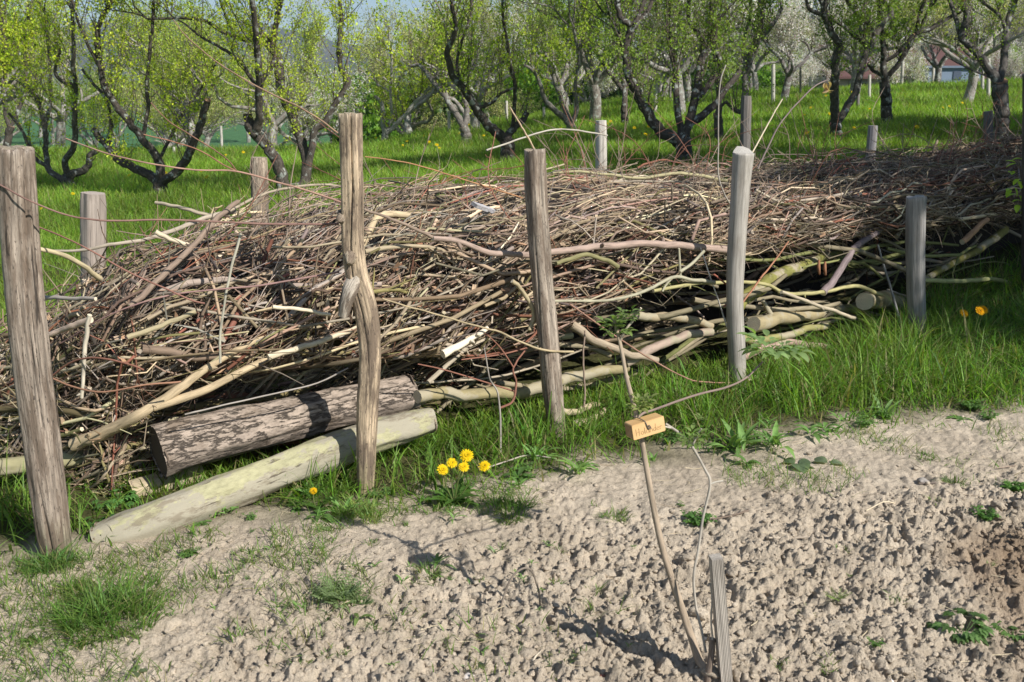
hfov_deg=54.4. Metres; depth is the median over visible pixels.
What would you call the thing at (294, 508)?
weed
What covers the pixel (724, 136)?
twig
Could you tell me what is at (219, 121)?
fruit tree
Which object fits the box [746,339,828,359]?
branch
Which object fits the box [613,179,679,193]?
branch
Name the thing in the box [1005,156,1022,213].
leafy shoot
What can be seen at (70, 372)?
branch
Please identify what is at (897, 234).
branch
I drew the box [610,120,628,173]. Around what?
twig
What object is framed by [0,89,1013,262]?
meadow ground
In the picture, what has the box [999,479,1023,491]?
weed
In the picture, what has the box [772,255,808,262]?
branch
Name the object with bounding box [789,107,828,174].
twig
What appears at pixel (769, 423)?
weed
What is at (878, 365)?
border grass
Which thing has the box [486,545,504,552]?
weed
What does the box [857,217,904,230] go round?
branch
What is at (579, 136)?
twig
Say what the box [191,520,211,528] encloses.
weed
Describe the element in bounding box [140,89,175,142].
fruit tree
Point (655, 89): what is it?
tree stake
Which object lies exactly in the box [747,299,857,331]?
branch
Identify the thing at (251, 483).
log
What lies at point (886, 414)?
weed
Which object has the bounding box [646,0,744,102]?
fruit tree
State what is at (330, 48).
hills
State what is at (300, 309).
branch
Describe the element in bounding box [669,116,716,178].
twig
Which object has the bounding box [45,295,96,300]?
branch
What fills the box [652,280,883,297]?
branch
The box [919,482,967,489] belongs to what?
stick
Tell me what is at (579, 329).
branch
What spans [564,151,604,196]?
twig
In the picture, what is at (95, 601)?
grass tuft
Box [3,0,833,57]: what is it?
sky
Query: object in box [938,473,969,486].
grass tuft
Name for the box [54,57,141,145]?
fruit tree
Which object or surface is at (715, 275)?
twig
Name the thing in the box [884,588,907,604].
grass tuft
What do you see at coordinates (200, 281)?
branch
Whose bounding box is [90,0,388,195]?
orchard tree
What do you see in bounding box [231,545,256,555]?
grass tuft
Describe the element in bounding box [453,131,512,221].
twig
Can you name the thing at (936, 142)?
branch
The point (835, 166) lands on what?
twig
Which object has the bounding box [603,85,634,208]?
twig
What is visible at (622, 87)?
orchard tree
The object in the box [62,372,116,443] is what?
branch
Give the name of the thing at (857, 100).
tree stake
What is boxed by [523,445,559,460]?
weed
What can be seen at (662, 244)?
branch
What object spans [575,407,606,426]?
branch
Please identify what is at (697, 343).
branch
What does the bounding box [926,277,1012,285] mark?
branch
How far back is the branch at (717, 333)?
6.08 m
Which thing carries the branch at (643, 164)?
on the brushwood
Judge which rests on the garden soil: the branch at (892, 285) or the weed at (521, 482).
the weed at (521, 482)
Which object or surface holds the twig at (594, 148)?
on the brushwood
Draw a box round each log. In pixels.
[0,441,145,475]
[90,408,437,542]
[128,465,203,497]
[149,374,420,479]
[856,290,906,310]
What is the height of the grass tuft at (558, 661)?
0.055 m
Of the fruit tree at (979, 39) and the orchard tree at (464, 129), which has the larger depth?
the fruit tree at (979, 39)
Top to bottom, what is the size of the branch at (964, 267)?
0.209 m
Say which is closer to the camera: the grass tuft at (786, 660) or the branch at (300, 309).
the grass tuft at (786, 660)
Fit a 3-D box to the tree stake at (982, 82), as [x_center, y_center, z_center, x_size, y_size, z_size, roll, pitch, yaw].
[14.057,-8.005,29.740,0.231,1.262,0.106,0,14,0]
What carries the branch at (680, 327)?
on the branch at (683, 345)
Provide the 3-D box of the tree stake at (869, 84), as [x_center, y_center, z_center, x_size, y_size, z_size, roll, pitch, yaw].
[10.176,-7.194,28.340,0.137,0.753,0.089,0,14,0]
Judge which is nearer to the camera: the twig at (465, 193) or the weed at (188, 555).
the weed at (188, 555)
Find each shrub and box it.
[322,63,419,141]
[328,70,417,143]
[401,75,495,129]
[483,57,559,117]
[566,47,636,104]
[663,53,728,93]
[730,59,791,91]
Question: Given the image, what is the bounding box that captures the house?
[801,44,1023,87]
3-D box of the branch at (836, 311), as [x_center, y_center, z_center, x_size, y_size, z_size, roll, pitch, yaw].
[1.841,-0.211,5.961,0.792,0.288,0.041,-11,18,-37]
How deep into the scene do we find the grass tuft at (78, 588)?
3.26 m
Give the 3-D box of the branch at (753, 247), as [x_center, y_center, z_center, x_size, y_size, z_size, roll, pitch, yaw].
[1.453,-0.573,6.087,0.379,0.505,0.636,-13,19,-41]
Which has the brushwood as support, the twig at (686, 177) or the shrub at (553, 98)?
the twig at (686, 177)
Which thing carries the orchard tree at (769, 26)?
on the meadow ground at (232, 136)
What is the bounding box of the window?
[953,71,961,78]
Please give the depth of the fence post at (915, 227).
6.19 m
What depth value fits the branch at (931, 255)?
6.95 m
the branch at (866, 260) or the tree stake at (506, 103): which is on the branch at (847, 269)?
the branch at (866, 260)
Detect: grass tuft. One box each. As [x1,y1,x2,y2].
[0,537,95,577]
[11,550,188,652]
[16,630,51,650]
[30,572,102,606]
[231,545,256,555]
[260,474,373,507]
[286,649,311,665]
[320,642,332,659]
[323,489,399,524]
[336,647,350,656]
[360,538,380,546]
[361,621,381,630]
[394,428,457,456]
[399,552,450,585]
[462,657,486,672]
[480,489,547,524]
[542,650,575,668]
[548,578,567,584]
[585,576,608,592]
[593,499,634,522]
[770,654,794,671]
[814,651,841,674]
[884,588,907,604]
[912,448,938,460]
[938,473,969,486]
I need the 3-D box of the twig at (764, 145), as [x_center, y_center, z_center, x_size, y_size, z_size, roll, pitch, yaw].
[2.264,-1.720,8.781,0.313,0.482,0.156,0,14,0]
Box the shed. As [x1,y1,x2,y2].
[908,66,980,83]
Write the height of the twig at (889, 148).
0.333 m
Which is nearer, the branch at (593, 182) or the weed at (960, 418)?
the weed at (960, 418)
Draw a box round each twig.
[0,184,338,225]
[39,226,204,303]
[60,271,339,343]
[65,138,340,202]
[116,222,217,274]
[127,207,183,280]
[143,134,235,170]
[151,103,236,170]
[173,19,337,132]
[204,156,276,258]
[233,185,340,264]
[245,115,285,211]
[266,146,297,235]
[301,162,379,203]
[313,117,339,164]
[338,173,395,238]
[363,157,388,197]
[365,156,522,198]
[367,187,401,200]
[374,170,453,198]
[381,177,415,211]
[382,298,573,352]
[411,119,437,209]
[415,161,500,207]
[447,176,467,208]
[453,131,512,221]
[469,157,503,182]
[486,128,607,150]
[499,567,544,611]
[509,107,533,148]
[514,113,559,189]
[533,119,589,184]
[552,115,618,197]
[552,170,727,182]
[553,176,594,216]
[556,137,577,193]
[559,92,597,178]
[562,104,589,185]
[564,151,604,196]
[569,304,731,383]
[574,133,610,196]
[579,114,609,179]
[582,118,658,184]
[600,129,630,195]
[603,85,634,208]
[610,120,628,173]
[617,119,686,173]
[626,145,658,177]
[627,162,674,200]
[638,144,700,198]
[641,123,673,171]
[649,104,695,165]
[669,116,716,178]
[669,154,705,200]
[673,163,726,196]
[682,121,731,189]
[684,116,710,171]
[691,157,722,193]
[696,123,726,181]
[700,248,726,327]
[707,109,758,167]
[713,274,725,306]
[717,65,729,204]
[720,125,772,172]
[731,100,773,169]
[737,116,755,164]
[743,241,788,301]
[752,99,782,151]
[755,122,783,171]
[757,79,828,169]
[766,102,789,165]
[768,175,797,199]
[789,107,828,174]
[795,128,808,179]
[797,95,820,171]
[806,146,855,192]
[813,122,831,165]
[823,153,857,193]
[826,118,877,174]
[829,111,848,161]
[865,87,893,157]
[867,131,912,165]
[870,115,890,155]
[875,122,948,157]
[900,124,911,162]
[922,120,938,161]
[939,111,963,149]
[946,109,960,169]
[956,87,967,143]
[962,91,1006,151]
[969,78,993,137]
[975,87,1007,149]
[988,94,1021,140]
[991,87,1021,150]
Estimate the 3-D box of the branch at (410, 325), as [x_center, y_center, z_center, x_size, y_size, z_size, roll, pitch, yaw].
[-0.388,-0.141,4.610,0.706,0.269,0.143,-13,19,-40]
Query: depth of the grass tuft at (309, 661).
2.86 m
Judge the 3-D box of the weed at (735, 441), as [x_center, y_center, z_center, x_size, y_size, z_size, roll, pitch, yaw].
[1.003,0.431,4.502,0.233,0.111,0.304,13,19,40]
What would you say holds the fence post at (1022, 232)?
on the meadow ground at (232, 136)
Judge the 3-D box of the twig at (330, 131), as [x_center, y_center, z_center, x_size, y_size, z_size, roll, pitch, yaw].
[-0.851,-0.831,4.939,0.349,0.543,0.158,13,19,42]
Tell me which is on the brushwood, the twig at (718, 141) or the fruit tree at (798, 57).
the twig at (718, 141)
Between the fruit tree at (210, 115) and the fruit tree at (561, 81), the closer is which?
the fruit tree at (561, 81)
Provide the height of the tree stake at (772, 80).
1.167 m
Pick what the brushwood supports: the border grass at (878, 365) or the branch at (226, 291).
the branch at (226, 291)
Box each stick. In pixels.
[488,454,551,466]
[709,509,748,519]
[768,536,831,545]
[866,501,894,510]
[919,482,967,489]
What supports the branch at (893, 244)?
on the branch at (931, 255)
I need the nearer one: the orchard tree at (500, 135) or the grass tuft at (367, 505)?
the grass tuft at (367, 505)
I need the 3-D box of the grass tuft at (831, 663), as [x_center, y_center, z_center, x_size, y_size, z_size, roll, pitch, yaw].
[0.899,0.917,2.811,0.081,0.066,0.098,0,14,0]
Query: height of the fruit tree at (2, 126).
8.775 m
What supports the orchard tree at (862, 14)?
on the meadow ground at (232, 136)
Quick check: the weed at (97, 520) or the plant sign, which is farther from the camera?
the weed at (97, 520)
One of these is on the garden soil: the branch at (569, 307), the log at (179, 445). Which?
the log at (179, 445)
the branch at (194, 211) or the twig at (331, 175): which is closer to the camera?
the branch at (194, 211)
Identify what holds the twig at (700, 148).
on the brushwood
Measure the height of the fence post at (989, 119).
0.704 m
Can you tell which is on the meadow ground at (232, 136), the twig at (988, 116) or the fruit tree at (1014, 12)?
the fruit tree at (1014, 12)
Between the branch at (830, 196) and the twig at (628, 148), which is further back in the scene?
the twig at (628, 148)
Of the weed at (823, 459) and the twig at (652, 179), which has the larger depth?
the twig at (652, 179)
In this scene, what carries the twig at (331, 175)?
on the brushwood
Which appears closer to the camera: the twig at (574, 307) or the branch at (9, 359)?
the branch at (9, 359)
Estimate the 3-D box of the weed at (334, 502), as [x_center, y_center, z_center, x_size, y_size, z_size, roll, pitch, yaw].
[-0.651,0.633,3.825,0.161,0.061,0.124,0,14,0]
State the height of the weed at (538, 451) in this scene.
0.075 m
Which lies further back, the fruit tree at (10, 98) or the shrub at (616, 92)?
the shrub at (616, 92)
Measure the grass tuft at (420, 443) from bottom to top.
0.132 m
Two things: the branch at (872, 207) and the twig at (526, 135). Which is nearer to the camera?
the twig at (526, 135)
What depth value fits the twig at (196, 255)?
4.11 m
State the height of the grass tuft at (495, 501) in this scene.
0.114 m
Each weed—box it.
[86,514,114,526]
[91,484,138,508]
[129,665,147,678]
[178,546,199,557]
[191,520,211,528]
[216,506,237,514]
[241,510,257,520]
[285,503,311,512]
[291,479,324,496]
[300,483,321,496]
[305,509,334,523]
[308,570,368,608]
[312,522,330,531]
[320,495,360,513]
[352,593,374,605]
[353,613,375,625]
[368,483,389,498]
[394,574,411,583]
[428,553,455,568]
[447,510,466,522]
[453,475,476,488]
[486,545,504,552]
[499,466,531,480]
[506,473,537,481]
[510,476,526,487]
[511,457,540,471]
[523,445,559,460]
[524,443,561,458]
[555,457,593,474]
[578,461,598,472]
[648,451,659,462]
[657,432,680,443]
[680,508,716,525]
[702,419,768,457]
[713,445,735,452]
[728,454,759,467]
[746,421,794,457]
[757,417,782,428]
[781,457,812,473]
[790,424,829,442]
[809,422,844,434]
[813,456,841,464]
[821,423,846,439]
[823,587,849,600]
[827,411,858,421]
[853,415,877,426]
[866,636,885,647]
[867,395,900,414]
[872,404,897,416]
[926,607,994,645]
[945,415,971,422]
[956,398,988,409]
[969,505,1000,519]
[981,410,999,419]
[989,620,1023,642]
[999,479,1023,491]
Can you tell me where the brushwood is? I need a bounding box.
[0,120,1021,503]
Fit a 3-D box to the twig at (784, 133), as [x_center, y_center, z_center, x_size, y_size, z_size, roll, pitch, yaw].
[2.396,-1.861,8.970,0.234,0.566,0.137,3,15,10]
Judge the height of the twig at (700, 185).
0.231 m
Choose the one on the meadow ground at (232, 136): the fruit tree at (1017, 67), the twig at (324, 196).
the fruit tree at (1017, 67)
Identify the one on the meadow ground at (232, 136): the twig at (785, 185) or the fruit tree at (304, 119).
the fruit tree at (304, 119)
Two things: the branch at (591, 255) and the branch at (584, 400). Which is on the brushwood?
the branch at (591, 255)
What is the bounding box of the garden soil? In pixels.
[0,242,1023,681]
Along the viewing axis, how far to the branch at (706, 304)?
5.39 m
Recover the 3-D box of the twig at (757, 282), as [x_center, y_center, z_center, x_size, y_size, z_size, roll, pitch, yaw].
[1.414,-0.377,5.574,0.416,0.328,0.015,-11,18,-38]
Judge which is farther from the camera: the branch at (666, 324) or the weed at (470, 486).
the branch at (666, 324)
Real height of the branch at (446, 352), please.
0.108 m
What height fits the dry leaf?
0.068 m
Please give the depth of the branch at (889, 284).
6.53 m
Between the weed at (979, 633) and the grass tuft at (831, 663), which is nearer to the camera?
the grass tuft at (831, 663)
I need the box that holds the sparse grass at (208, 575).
[0,415,1023,681]
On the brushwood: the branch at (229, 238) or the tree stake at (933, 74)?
the branch at (229, 238)
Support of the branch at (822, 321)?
on the garden soil
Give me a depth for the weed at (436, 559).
3.41 m
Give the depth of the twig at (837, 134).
8.94 m
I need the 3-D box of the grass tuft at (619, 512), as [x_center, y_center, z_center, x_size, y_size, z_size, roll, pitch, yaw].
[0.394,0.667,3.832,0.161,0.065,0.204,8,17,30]
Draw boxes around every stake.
[220,126,222,146]
[447,111,450,130]
[505,101,507,117]
[654,80,656,113]
[708,553,732,681]
[771,64,774,103]
[799,67,801,92]
[856,94,859,108]
[868,75,870,98]
[900,61,903,82]
[931,66,934,81]
[981,67,983,89]
[986,58,990,98]
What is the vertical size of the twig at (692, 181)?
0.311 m
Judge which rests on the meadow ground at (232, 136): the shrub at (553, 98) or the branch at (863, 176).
the shrub at (553, 98)
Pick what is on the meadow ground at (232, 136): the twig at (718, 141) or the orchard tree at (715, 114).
the orchard tree at (715, 114)
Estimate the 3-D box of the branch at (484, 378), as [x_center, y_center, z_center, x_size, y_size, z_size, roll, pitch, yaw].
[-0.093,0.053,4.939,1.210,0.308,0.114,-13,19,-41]
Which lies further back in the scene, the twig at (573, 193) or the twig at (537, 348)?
the twig at (573, 193)
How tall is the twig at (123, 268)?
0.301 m
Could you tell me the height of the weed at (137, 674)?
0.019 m
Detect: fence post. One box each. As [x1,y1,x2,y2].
[0,145,72,558]
[80,191,106,295]
[251,157,268,227]
[336,112,380,494]
[524,148,565,437]
[595,120,606,187]
[726,146,754,393]
[740,96,751,148]
[865,125,877,160]
[905,195,926,342]
[983,111,993,140]
[1021,73,1023,303]
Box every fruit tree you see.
[0,0,69,101]
[0,0,163,148]
[0,2,91,104]
[0,62,53,125]
[0,75,57,144]
[0,100,23,141]
[9,77,87,137]
[18,74,78,144]
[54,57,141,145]
[76,61,143,149]
[87,0,236,141]
[107,0,229,149]
[107,59,250,148]
[124,45,250,146]
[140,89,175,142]
[142,89,225,145]
[172,0,354,145]
[181,87,236,141]
[215,66,325,144]
[217,62,310,133]
[228,74,253,142]
[231,32,373,144]
[276,49,366,143]
[344,15,452,134]
[347,0,484,133]
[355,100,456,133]
[379,0,542,122]
[382,0,570,131]
[420,0,536,124]
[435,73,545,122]
[506,0,604,110]
[508,4,604,105]
[514,0,660,123]
[549,62,653,104]
[553,25,622,103]
[597,19,663,96]
[603,38,688,92]
[609,0,756,112]
[632,0,702,97]
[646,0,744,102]
[718,0,813,89]
[724,0,818,91]
[724,52,777,89]
[729,0,847,101]
[730,46,786,83]
[780,39,842,87]
[791,40,819,84]
[809,19,886,83]
[812,0,909,85]
[814,0,945,93]
[869,28,935,83]
[873,0,1023,103]
[914,0,991,83]
[932,0,1023,80]
[978,35,1023,78]
[991,0,1023,25]
[1008,39,1023,64]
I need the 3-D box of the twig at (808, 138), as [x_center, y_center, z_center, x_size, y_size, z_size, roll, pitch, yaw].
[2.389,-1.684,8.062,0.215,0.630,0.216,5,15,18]
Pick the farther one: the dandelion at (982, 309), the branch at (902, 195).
the branch at (902, 195)
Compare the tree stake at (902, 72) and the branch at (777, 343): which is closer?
the branch at (777, 343)
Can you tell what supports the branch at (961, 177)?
on the brushwood
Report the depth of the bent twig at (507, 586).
3.12 m
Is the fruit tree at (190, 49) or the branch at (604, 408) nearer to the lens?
the branch at (604, 408)
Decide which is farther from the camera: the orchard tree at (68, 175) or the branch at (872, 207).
the orchard tree at (68, 175)
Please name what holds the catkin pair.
hanging from the branch at (783, 257)
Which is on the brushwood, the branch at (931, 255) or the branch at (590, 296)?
the branch at (590, 296)
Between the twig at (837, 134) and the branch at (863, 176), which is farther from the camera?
the twig at (837, 134)
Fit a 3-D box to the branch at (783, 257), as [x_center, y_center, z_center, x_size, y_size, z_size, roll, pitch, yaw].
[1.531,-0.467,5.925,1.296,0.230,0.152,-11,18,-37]
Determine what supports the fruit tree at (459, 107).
on the meadow ground at (232, 136)
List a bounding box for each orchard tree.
[0,0,53,146]
[0,0,108,188]
[49,0,241,193]
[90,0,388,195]
[355,0,444,140]
[388,0,490,142]
[422,0,562,162]
[508,0,611,130]
[535,0,664,125]
[576,0,785,164]
[692,0,776,140]
[706,0,795,132]
[799,0,904,137]
[847,0,968,123]
[941,0,1017,138]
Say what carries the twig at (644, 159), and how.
on the brushwood
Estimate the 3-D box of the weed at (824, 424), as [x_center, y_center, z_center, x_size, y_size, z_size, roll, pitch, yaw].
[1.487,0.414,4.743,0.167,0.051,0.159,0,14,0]
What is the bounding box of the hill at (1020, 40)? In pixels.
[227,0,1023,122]
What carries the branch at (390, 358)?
on the brushwood
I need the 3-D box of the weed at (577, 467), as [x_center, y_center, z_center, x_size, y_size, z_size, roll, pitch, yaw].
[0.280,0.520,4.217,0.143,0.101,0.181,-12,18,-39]
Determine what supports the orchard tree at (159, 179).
on the meadow ground at (232, 136)
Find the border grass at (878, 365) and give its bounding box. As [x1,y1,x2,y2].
[0,239,1023,564]
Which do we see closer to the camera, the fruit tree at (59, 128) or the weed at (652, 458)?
the weed at (652, 458)
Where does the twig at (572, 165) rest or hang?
on the brushwood
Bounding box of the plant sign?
[624,413,665,439]
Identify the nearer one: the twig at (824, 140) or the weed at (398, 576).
the weed at (398, 576)
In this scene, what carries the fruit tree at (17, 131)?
on the meadow ground at (232, 136)
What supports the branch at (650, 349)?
on the branch at (465, 396)
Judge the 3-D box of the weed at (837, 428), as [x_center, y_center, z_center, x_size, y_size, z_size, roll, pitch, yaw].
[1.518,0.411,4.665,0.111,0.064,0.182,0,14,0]
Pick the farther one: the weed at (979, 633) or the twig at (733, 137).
the twig at (733, 137)
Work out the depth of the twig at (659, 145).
8.07 m
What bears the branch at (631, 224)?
on the brushwood
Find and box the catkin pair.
[817,260,826,274]
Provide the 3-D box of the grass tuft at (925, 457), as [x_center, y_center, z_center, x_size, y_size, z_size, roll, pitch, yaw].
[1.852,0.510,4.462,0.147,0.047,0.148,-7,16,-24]
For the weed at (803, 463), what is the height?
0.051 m
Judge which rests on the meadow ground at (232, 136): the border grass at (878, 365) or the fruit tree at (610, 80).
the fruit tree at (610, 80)
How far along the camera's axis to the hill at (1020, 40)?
239.28 m
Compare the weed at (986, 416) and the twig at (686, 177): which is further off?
the twig at (686, 177)
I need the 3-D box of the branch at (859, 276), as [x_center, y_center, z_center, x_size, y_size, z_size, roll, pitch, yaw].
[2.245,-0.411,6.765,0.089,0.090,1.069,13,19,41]
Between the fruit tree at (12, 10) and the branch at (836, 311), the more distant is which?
the fruit tree at (12, 10)
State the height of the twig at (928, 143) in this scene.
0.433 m
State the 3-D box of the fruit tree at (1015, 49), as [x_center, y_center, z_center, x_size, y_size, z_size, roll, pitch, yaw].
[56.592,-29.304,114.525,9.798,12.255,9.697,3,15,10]
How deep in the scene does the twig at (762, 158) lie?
5.75 m
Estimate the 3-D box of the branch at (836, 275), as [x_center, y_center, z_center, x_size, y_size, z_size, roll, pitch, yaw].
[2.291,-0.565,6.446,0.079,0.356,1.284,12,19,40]
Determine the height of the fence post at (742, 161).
1.392 m
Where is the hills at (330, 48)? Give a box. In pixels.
[23,13,812,91]
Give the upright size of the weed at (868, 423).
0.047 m
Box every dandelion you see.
[297,488,338,515]
[419,449,490,510]
[956,309,972,353]
[964,306,987,354]
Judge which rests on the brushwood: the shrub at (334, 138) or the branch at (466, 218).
the branch at (466, 218)
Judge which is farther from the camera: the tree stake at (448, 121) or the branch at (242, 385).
the tree stake at (448, 121)
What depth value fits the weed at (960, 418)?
4.97 m
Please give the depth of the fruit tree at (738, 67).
111.93 m
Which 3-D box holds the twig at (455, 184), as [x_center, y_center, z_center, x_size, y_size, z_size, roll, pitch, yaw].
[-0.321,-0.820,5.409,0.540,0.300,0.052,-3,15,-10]
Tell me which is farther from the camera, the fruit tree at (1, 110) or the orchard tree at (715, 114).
the fruit tree at (1, 110)
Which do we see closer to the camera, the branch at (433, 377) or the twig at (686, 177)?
the branch at (433, 377)
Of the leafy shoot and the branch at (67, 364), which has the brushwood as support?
the branch at (67, 364)
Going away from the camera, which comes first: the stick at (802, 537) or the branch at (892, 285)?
the stick at (802, 537)
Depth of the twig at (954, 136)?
8.35 m
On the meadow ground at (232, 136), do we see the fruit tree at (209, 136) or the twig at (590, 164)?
the fruit tree at (209, 136)
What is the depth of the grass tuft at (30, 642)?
2.98 m
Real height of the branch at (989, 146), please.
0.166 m
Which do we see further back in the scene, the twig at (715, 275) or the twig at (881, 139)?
the twig at (881, 139)
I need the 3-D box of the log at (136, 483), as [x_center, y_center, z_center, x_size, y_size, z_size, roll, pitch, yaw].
[-1.417,0.577,4.077,0.295,0.102,0.099,-11,18,-37]
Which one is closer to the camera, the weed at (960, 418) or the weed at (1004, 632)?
the weed at (1004, 632)
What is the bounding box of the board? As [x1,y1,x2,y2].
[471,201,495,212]
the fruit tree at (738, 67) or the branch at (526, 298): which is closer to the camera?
the branch at (526, 298)
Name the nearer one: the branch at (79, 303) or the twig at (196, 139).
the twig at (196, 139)
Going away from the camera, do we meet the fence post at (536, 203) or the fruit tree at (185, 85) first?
the fence post at (536, 203)
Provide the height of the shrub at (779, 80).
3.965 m
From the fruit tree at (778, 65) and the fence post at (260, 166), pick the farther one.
the fruit tree at (778, 65)
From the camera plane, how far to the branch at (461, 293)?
4.47 m
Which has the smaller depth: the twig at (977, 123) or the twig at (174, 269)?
the twig at (174, 269)
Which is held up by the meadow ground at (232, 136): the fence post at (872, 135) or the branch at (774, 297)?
the fence post at (872, 135)
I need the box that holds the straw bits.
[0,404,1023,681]
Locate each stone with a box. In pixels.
[463,672,474,678]
[917,477,928,482]
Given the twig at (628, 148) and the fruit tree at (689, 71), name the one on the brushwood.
the twig at (628, 148)
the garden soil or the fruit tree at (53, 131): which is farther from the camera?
the fruit tree at (53, 131)
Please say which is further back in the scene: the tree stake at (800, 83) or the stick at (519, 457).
the tree stake at (800, 83)
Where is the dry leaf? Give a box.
[822,82,832,92]
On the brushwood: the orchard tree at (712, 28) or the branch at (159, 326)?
the branch at (159, 326)
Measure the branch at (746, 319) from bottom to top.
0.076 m
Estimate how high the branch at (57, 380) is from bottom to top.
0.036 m
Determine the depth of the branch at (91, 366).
3.85 m
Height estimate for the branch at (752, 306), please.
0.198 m
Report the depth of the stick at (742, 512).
3.78 m
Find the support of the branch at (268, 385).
on the brushwood
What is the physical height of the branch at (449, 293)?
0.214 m
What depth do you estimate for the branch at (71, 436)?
3.97 m
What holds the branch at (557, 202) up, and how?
on the brushwood
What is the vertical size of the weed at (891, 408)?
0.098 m
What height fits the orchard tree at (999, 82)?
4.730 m
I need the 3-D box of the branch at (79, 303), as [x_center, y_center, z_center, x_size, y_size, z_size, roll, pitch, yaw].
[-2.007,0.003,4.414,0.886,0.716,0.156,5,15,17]
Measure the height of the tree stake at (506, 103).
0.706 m
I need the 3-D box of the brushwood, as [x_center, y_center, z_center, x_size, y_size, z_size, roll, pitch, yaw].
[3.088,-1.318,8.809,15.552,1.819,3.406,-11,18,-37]
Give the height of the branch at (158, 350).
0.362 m
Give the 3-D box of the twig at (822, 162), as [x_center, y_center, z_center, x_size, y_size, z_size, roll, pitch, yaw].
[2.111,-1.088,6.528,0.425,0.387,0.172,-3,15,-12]
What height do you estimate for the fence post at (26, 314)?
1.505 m
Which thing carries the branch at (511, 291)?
on the brushwood
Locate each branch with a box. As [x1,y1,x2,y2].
[0,309,8,341]
[3,354,10,375]
[41,247,102,280]
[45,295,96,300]
[49,317,92,337]
[50,268,131,323]
[50,329,176,387]
[53,357,143,375]
[53,378,180,392]
[54,321,119,380]
[56,210,236,251]
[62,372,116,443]
[62,407,96,466]
[67,384,180,417]
[68,328,288,450]
[76,314,91,397]
[98,443,110,485]
[126,309,196,339]
[127,200,239,308]
[141,291,262,373]
[154,230,189,246]
[155,201,221,218]
[156,274,381,295]
[166,266,510,327]
[185,367,347,414]
[201,309,241,378]
[202,202,283,244]
[218,233,241,362]
[218,373,255,394]
[219,183,340,219]
[258,254,342,402]
[266,326,356,360]
[272,305,330,315]
[279,221,339,255]
[312,362,358,391]
[324,284,417,351]
[337,205,410,322]
[339,205,500,270]
[347,312,438,372]
[353,210,644,355]
[364,208,432,238]
[365,242,468,278]
[376,211,623,300]
[381,292,478,331]
[385,278,473,338]
[409,187,489,211]
[413,363,629,406]
[415,349,581,383]
[417,334,526,408]
[426,332,563,383]
[431,234,726,257]
[435,342,611,414]
[440,326,488,358]
[453,377,637,387]
[472,182,590,218]
[477,305,629,345]
[484,264,531,306]
[484,347,501,452]
[497,337,702,391]
[511,279,535,330]
[512,195,581,216]
[514,202,658,239]
[554,252,619,268]
[555,248,715,302]
[555,291,630,299]
[556,205,668,241]
[564,402,600,415]
[570,198,648,207]
[570,322,658,362]
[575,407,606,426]
[582,330,585,406]
[588,273,786,322]
[590,178,613,200]
[600,311,671,326]
[604,323,776,365]
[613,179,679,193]
[614,280,715,307]
[617,279,718,302]
[623,310,760,340]
[625,328,713,366]
[634,311,713,327]
[637,145,698,170]
[638,301,753,381]
[641,256,777,292]
[649,301,782,369]
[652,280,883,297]
[692,297,840,311]
[705,211,788,280]
[710,322,746,336]
[712,248,825,261]
[743,250,842,308]
[744,302,829,321]
[745,323,829,344]
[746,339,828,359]
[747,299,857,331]
[754,295,866,311]
[756,205,805,229]
[758,316,870,335]
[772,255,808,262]
[780,290,855,319]
[787,207,883,218]
[794,223,904,250]
[799,264,872,291]
[801,243,905,272]
[802,258,882,278]
[804,296,879,335]
[819,220,904,295]
[826,185,853,257]
[829,258,901,280]
[833,214,958,259]
[834,205,942,215]
[838,250,903,268]
[842,192,904,218]
[844,168,878,181]
[847,249,938,300]
[849,173,913,200]
[849,271,899,313]
[850,217,896,239]
[852,245,931,268]
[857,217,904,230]
[860,193,962,206]
[868,254,993,274]
[877,244,901,326]
[886,244,976,290]
[887,286,984,300]
[894,216,954,238]
[900,264,1020,287]
[919,177,964,201]
[925,233,981,265]
[926,226,1009,277]
[926,261,1015,285]
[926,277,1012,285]
[930,140,937,170]
[935,167,983,194]
[957,174,988,196]
[958,212,1013,220]
[959,217,989,244]
[971,143,1004,153]
[987,222,1020,237]
[989,179,1019,187]
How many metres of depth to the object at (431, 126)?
41.11 m
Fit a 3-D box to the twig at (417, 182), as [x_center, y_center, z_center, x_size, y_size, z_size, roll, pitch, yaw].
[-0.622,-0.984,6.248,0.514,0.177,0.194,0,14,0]
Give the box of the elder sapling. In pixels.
[595,305,816,681]
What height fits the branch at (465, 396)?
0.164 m
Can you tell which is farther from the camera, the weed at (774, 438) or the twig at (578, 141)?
the twig at (578, 141)
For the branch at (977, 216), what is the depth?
7.22 m
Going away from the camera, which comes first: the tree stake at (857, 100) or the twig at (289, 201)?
the twig at (289, 201)
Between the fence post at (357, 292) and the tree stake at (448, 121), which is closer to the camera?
the fence post at (357, 292)
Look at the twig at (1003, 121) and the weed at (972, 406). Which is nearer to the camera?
the weed at (972, 406)
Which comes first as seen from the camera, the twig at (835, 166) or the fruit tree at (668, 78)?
the twig at (835, 166)
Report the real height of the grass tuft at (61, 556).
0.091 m
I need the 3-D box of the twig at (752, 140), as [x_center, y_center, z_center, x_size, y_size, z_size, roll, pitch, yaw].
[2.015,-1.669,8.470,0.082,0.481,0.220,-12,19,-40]
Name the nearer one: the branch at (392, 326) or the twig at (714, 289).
the branch at (392, 326)

